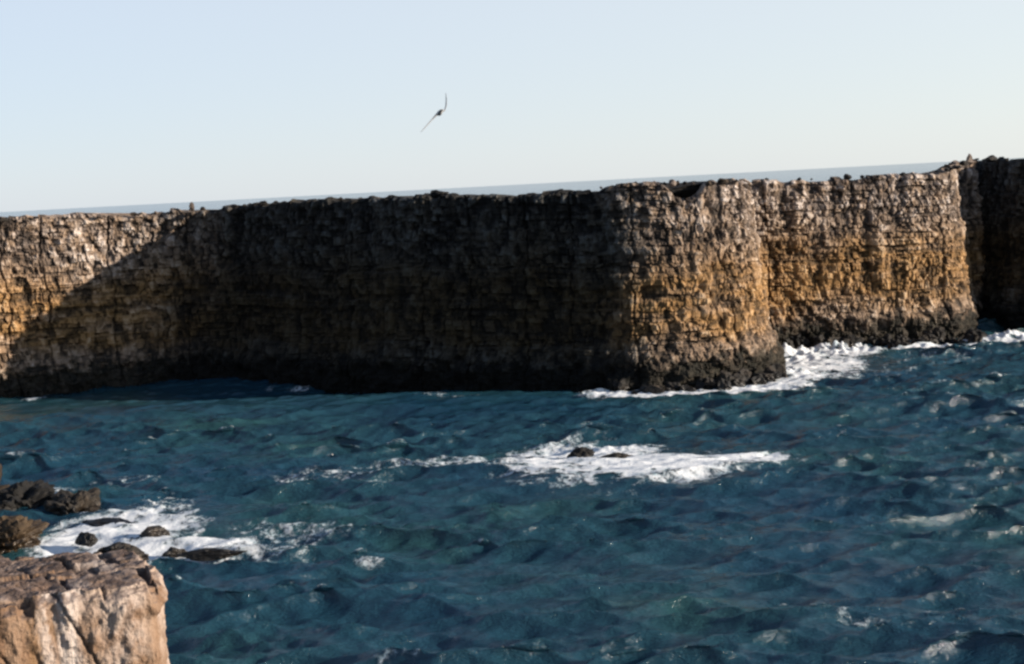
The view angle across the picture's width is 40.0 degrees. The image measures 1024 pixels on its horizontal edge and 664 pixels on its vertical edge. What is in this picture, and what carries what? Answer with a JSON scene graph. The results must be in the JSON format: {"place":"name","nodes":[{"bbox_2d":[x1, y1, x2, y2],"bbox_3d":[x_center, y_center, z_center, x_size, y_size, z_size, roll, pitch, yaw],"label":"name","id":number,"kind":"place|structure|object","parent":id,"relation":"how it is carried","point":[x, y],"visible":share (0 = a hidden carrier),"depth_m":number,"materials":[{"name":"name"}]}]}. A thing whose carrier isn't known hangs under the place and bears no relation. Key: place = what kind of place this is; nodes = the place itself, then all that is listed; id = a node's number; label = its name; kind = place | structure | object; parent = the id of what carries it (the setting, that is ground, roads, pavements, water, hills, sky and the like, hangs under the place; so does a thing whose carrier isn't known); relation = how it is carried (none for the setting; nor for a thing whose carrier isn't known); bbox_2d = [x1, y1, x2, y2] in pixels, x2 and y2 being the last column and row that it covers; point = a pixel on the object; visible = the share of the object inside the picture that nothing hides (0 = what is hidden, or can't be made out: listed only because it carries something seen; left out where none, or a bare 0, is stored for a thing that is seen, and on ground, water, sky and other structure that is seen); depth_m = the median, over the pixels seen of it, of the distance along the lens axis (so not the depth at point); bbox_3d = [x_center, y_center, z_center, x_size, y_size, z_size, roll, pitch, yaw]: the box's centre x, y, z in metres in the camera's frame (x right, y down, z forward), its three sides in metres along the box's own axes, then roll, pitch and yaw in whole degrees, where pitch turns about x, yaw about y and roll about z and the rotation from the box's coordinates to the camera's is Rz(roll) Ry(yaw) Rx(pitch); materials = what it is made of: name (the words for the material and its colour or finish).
{"place":"outdoors","nodes":[
{"label":"outdoors","id":0,"kind":"place"},
{"bbox_2d":[0,178,785,397],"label":"sea cliff","id":1,"kind":"structure","parent":0,"point":[636,286],"depth_m":142.78,"materials":[{"name":"stone"}]},
{"bbox_2d":[189,202,194,210],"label":"stone","id":2,"kind":"object","parent":1,"relation":"on","point":[191,206],"visible":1,"depth_m":158.04,"materials":[{"name":"stone"}]},
{"bbox_2d":[258,201,267,205],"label":"stone","id":3,"kind":"object","parent":1,"relation":"on","point":[262,203],"visible":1,"depth_m":154.75,"materials":[{"name":"stone"}]},
{"bbox_2d":[430,190,448,196],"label":"stone","id":4,"kind":"object","parent":1,"relation":"on","point":[436,193],"visible":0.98,"depth_m":141.37,"materials":[{"name":"grey stone"}]},
{"bbox_2d":[669,179,676,186],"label":"stone","id":5,"kind":"object","parent":1,"relation":"on","point":[672,183],"visible":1,"depth_m":134.09,"materials":[{"name":"beige stone"}]},
{"bbox_2d":[660,181,704,198],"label":"mound","id":6,"kind":"object","parent":1,"relation":"on","point":[681,190],"visible":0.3,"depth_m":136.31,"materials":[{"name":"brown stone"}]},
{"bbox_2d":[709,180,717,185],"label":"stone","id":7,"kind":"object","parent":1,"relation":"on","point":[713,182],"visible":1,"depth_m":134.79,"materials":[{"name":"stone"}]},
{"bbox_2d":[717,178,728,183],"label":"stone","id":8,"kind":"object","parent":1,"relation":"on","point":[722,181],"visible":0.98,"depth_m":135.74,"materials":[{"name":"grey stone"}]},
{"bbox_2d":[421,97,446,131],"bbox_3d":[-1.981,-5.692,36.444,0.478,0.998,0.822,2,8,40],"label":"seagull","id":9,"kind":"object","parent":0,"point":[439,112],"visible":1,"depth_m":36.51,"materials":[{"name":"white"}]},
{"bbox_2d":[0,158,1023,663],"bbox_3d":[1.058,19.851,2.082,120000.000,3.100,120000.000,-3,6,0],"label":"sea","id":10,"kind":"structure","parent":0,"point":[894,506],"depth_m":86.86,"materials":[{"name":"liquid"}]},
{"bbox_2d":[0,464,9,489],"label":"boulder","id":11,"kind":"object","parent":10,"relation":"in","point":[3,486],"visible":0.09,"depth_m":97.62,"materials":[{"name":"brown stone"}]},
{"bbox_2d":[0,515,48,554],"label":"boulder","id":12,"kind":"object","parent":10,"relation":"in","point":[17,532],"visible":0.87,"depth_m":85.04,"materials":[{"name":"brown stone"}]},
{"bbox_2d":[0,479,54,511],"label":"boulder","id":13,"kind":"object","parent":10,"relation":"in","point":[28,494],"visible":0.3,"depth_m":93.66,"materials":[{"name":"brown stone"}]},
{"bbox_2d":[43,487,100,515],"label":"boulder","id":14,"kind":"object","parent":10,"relation":"in","point":[63,502],"visible":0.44,"depth_m":92.62,"materials":[{"name":"brown stone"}]},
{"bbox_2d":[0,549,169,663],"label":"rock ledge","id":15,"kind":"object","parent":10,"relation":"in","point":[108,607],"visible":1,"depth_m":25.54,"materials":[{"name":"beige stone"}]},
{"bbox_2d":[75,532,97,546],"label":"boulder","id":16,"kind":"object","parent":10,"relation":"in","point":[87,539],"visible":1,"depth_m":84.64,"materials":[{"name":"grey stone"}]},
{"bbox_2d":[81,517,134,527],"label":"boulder","id":17,"kind":"object","parent":10,"relation":"in","point":[99,522],"visible":0.67,"depth_m":89.11,"materials":[{"name":"grey stone"}]},
{"bbox_2d":[93,542,130,553],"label":"boulder","id":18,"kind":"object","parent":10,"relation":"on","point":[114,546],"visible":0.29,"depth_m":81.17,"materials":[{"name":"stone"}]},
{"bbox_2d":[120,544,149,560],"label":"boulder","id":19,"kind":"object","parent":10,"relation":"in","point":[140,553],"visible":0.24,"depth_m":79.47,"materials":[{"name":"stone"}]},
{"bbox_2d":[139,525,169,537],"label":"boulder","id":20,"kind":"object","parent":10,"relation":"in","point":[155,531],"visible":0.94,"depth_m":85.83,"materials":[{"name":"brown stone"}]},
{"bbox_2d":[161,547,186,557],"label":"boulder","id":21,"kind":"object","parent":10,"relation":"in","point":[171,552],"visible":0.81,"depth_m":81.17,"materials":[{"name":"brown stone"}]},
{"bbox_2d":[25,476,343,564],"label":"surf foam","id":22,"kind":"object","parent":10,"relation":"on","point":[152,547],"visible":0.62,"depth_m":86.41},
{"bbox_2d":[176,548,246,560],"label":"boulder","id":23,"kind":"object","parent":10,"relation":"in","point":[207,554],"visible":1,"depth_m":80.21,"materials":[{"name":"grey stone"}]},
{"bbox_2d":[26,386,454,400],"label":"surf foam","id":24,"kind":"object","parent":10,"relation":"on","point":[300,388],"visible":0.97,"depth_m":149.08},
{"bbox_2d":[5,372,1022,663],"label":"whitecap foam","id":25,"kind":"object","parent":10,"relation":"on","point":[365,562],"visible":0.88,"depth_m":75.09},
{"bbox_2d":[274,434,804,487],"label":"surf foam","id":26,"kind":"object","parent":10,"relation":"on","point":[640,462],"visible":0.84,"depth_m":96.99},
{"bbox_2d":[567,447,594,457],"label":"boulder","id":27,"kind":"object","parent":10,"relation":"in","point":[579,452],"visible":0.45,"depth_m":100.16,"materials":[{"name":"grey stone"}]},
{"bbox_2d":[599,452,632,457],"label":"boulder","id":28,"kind":"object","parent":10,"relation":"in","point":[617,455],"visible":0.49,"depth_m":99.02,"materials":[{"name":"grey stone"}]},
{"bbox_2d":[612,379,629,390],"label":"boulder","id":29,"kind":"object","parent":10,"relation":"in","point":[621,385],"visible":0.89,"depth_m":132.95,"materials":[{"name":"stone"}]},
{"bbox_2d":[630,389,641,394],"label":"boulder","id":30,"kind":"object","parent":10,"relation":"in","point":[635,391],"visible":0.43,"depth_m":131.66,"materials":[{"name":"grey stone"}]},
{"bbox_2d":[643,384,664,394],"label":"boulder","id":31,"kind":"object","parent":10,"relation":"in","point":[655,389],"visible":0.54,"depth_m":131.12,"materials":[{"name":"grey stone"}]},
{"bbox_2d":[665,387,675,391],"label":"boulder","id":32,"kind":"object","parent":10,"relation":"in","point":[667,389],"visible":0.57,"depth_m":131.07,"materials":[{"name":"stone"}]},
{"bbox_2d":[665,382,680,389],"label":"boulder","id":33,"kind":"object","parent":10,"relation":"in","point":[674,385],"visible":1,"depth_m":131.96,"materials":[{"name":"grey stone"}]},
{"bbox_2d":[679,384,688,391],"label":"boulder","id":34,"kind":"object","parent":10,"relation":"in","point":[685,387],"visible":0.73,"depth_m":131.16,"materials":[{"name":"stone"}]},
{"bbox_2d":[687,386,696,391],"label":"boulder","id":35,"kind":"object","parent":10,"relation":"in","point":[690,389],"visible":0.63,"depth_m":130.99,"materials":[{"name":"grey stone"}]},
{"bbox_2d":[695,378,707,389],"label":"boulder","id":36,"kind":"object","parent":10,"relation":"in","point":[700,383],"visible":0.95,"depth_m":132.22,"materials":[{"name":"grey stone"}]},
{"bbox_2d":[704,377,716,388],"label":"boulder","id":37,"kind":"object","parent":10,"relation":"in","point":[710,383],"visible":1,"depth_m":131.95,"materials":[{"name":"grey stone"}]},
{"bbox_2d":[716,378,731,390],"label":"boulder","id":38,"kind":"object","parent":10,"relation":"in","point":[723,384],"visible":0.76,"depth_m":131.08,"materials":[{"name":"grey stone"}]},
{"bbox_2d":[717,370,740,385],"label":"boulder","id":39,"kind":"object","parent":10,"relation":"in","point":[728,376],"visible":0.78,"depth_m":132.38,"materials":[{"name":"grey stone"}]},
{"bbox_2d":[730,376,745,386],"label":"boulder","id":40,"kind":"object","parent":10,"relation":"in","point":[734,382],"visible":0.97,"depth_m":132.23,"materials":[{"name":"stone"}]},
{"bbox_2d":[573,340,907,398],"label":"surf foam","id":41,"kind":"object","parent":10,"relation":"on","point":[811,358],"visible":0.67,"depth_m":141.06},
{"bbox_2d":[734,367,751,384],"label":"boulder","id":42,"kind":"object","parent":10,"relation":"in","point":[746,374],"visible":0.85,"depth_m":133.08,"materials":[{"name":"stone"}]},
{"bbox_2d":[748,375,764,384],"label":"boulder","id":43,"kind":"object","parent":10,"relation":"in","point":[757,380],"visible":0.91,"depth_m":132.71,"materials":[{"name":"stone"}]},
{"bbox_2d":[752,373,766,384],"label":"boulder","id":44,"kind":"object","parent":10,"relation":"in","point":[756,374],"visible":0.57,"depth_m":133.27,"materials":[{"name":"grey stone"}]},
{"bbox_2d":[761,373,775,381],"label":"boulder","id":45,"kind":"object","parent":10,"relation":"in","point":[767,377],"visible":0.68,"depth_m":134.09,"materials":[{"name":"grey stone"}]},
{"bbox_2d":[769,371,781,378],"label":"boulder","id":46,"kind":"object","parent":10,"relation":"in","point":[775,375],"visible":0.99,"depth_m":134.64,"materials":[{"name":"stone"}]},
{"bbox_2d":[767,363,787,378],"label":"boulder","id":47,"kind":"object","parent":10,"relation":"in","point":[775,367],"visible":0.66,"depth_m":135.91,"materials":[{"name":"stone"}]},
{"bbox_2d":[781,338,794,348],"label":"boulder","id":48,"kind":"object","parent":10,"relation":"in","point":[788,342],"visible":0.3,"depth_m":154.92,"materials":[{"name":"stone"}]},
{"bbox_2d":[789,333,805,348],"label":"boulder","id":49,"kind":"object","parent":10,"relation":"in","point":[795,339],"visible":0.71,"depth_m":156.34,"materials":[{"name":"black stone"}]},
{"bbox_2d":[800,338,809,347],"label":"boulder","id":50,"kind":"object","parent":10,"relation":"in","point":[806,343],"visible":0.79,"depth_m":156.12,"materials":[{"name":"black stone"}]},
{"bbox_2d":[810,334,824,346],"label":"boulder","id":51,"kind":"object","parent":10,"relation":"in","point":[819,339],"visible":0.55,"depth_m":155.62,"materials":[{"name":"black stone"}]},
{"bbox_2d":[824,337,841,344],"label":"boulder","id":52,"kind":"object","parent":10,"relation":"in","point":[829,339],"visible":0.47,"depth_m":155.72,"materials":[{"name":"stone"}]},
{"bbox_2d":[842,335,854,347],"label":"boulder","id":53,"kind":"object","parent":10,"relation":"in","point":[849,343],"visible":0.47,"depth_m":155.27,"materials":[{"name":"stone"}]},
{"bbox_2d":[841,334,863,342],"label":"boulder","id":54,"kind":"object","parent":10,"relation":"in","point":[858,339],"visible":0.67,"depth_m":155.77,"materials":[{"name":"stone"}]},
{"bbox_2d":[868,337,879,344],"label":"boulder","id":55,"kind":"object","parent":10,"relation":"in","point":[874,341],"visible":1,"depth_m":155.46,"materials":[{"name":"black stone"}]},
{"bbox_2d":[878,333,891,345],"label":"boulder","id":56,"kind":"object","parent":10,"relation":"in","point":[884,339],"visible":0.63,"depth_m":155.24,"materials":[{"name":"stone"}]},
{"bbox_2d":[887,339,904,348],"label":"boulder","id":57,"kind":"object","parent":10,"relation":"in","point":[889,346],"visible":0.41,"depth_m":154.24,"materials":[{"name":"black stone"}]},
{"bbox_2d":[894,334,909,342],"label":"boulder","id":58,"kind":"object","parent":10,"relation":"in","point":[900,337],"visible":0.41,"depth_m":156.23,"materials":[{"name":"brown stone"}]},
{"bbox_2d":[894,341,910,347],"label":"boulder","id":59,"kind":"object","parent":10,"relation":"in","point":[904,344],"visible":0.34,"depth_m":153.15,"materials":[{"name":"stone"}]},
{"bbox_2d":[916,337,925,341],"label":"boulder","id":60,"kind":"object","parent":10,"relation":"in","point":[920,339],"visible":0.32,"depth_m":154.18,"materials":[{"name":"stone"}]},
{"bbox_2d":[919,334,932,340],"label":"boulder","id":61,"kind":"object","parent":10,"relation":"in","point":[926,337],"visible":0.48,"depth_m":155.77,"materials":[{"name":"brown stone"}]},
{"bbox_2d":[922,330,937,338],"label":"boulder","id":62,"kind":"object","parent":10,"relation":"in","point":[929,333],"visible":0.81,"depth_m":156.10,"materials":[{"name":"stone"}]},
{"bbox_2d":[926,339,938,344],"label":"boulder","id":63,"kind":"object","parent":10,"relation":"in","point":[934,341],"visible":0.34,"depth_m":153.88,"materials":[{"name":"stone"}]},
{"bbox_2d":[931,326,944,342],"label":"boulder","id":64,"kind":"object","parent":10,"relation":"in","point":[939,332],"visible":0.66,"depth_m":156.16,"materials":[{"name":"stone"}]},
{"bbox_2d":[943,338,953,343],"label":"boulder","id":65,"kind":"object","parent":10,"relation":"in","point":[948,340],"visible":0.77,"depth_m":154.50,"materials":[{"name":"black stone"}]},
{"bbox_2d":[888,329,1023,359],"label":"surf foam","id":66,"kind":"object","parent":10,"relation":"on","point":[1004,335],"visible":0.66,"depth_m":153.51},
{"bbox_2d":[953,337,965,343],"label":"boulder","id":67,"kind":"object","parent":10,"relation":"in","point":[959,340],"visible":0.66,"depth_m":154.08,"materials":[{"name":"black stone"}]},
{"bbox_2d":[967,333,982,342],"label":"boulder","id":68,"kind":"object","parent":10,"relation":"in","point":[975,338],"visible":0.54,"depth_m":153.86,"materials":[{"name":"stone"}]},
{"bbox_2d":[963,330,986,340],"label":"boulder","id":69,"kind":"object","parent":10,"relation":"in","point":[973,332],"visible":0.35,"depth_m":155.80,"materials":[{"name":"stone"}]},
{"bbox_2d":[974,329,987,335],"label":"boulder","id":70,"kind":"object","parent":10,"relation":"in","point":[979,331],"visible":0.33,"depth_m":156.89,"materials":[{"name":"brown stone"}]},
{"bbox_2d":[0,0,1023,211],"label":"sky","id":71,"kind":"structure","parent":0,"point":[103,103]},
{"bbox_2d":[751,159,985,348],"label":"sea cliff","id":72,"kind":"structure","parent":0,"point":[892,255],"depth_m":157.87,"materials":[{"name":"stone"}]},
{"bbox_2d":[843,174,851,179],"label":"stone","id":73,"kind":"object","parent":72,"relation":"on","point":[847,176],"visible":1,"depth_m":158.29,"materials":[{"name":"grey stone"}]},
{"bbox_2d":[952,165,961,168],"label":"stone","id":74,"kind":"object","parent":72,"relation":"on","point":[956,166],"visible":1,"depth_m":160.97,"materials":[{"name":"grey stone"}]},
{"bbox_2d":[959,160,968,165],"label":"stone","id":75,"kind":"object","parent":72,"relation":"on","point":[963,163],"visible":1,"depth_m":164.22,"materials":[{"name":"stone"}]},
{"bbox_2d":[966,153,972,164],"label":"stone","id":76,"kind":"object","parent":72,"relation":"on","point":[969,159],"visible":0.93,"depth_m":169.10,"materials":[{"name":"stone"}]},
{"bbox_2d":[975,157,1023,330],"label":"sea cliff","id":77,"kind":"structure","parent":0,"point":[1001,185],"depth_m":168.70,"materials":[{"name":"stone"}]},
{"bbox_2d":[985,155,996,161],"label":"stone","id":78,"kind":"object","parent":77,"relation":"on","point":[991,158],"visible":1,"depth_m":168.71,"materials":[{"name":"grey stone"}]}
]}

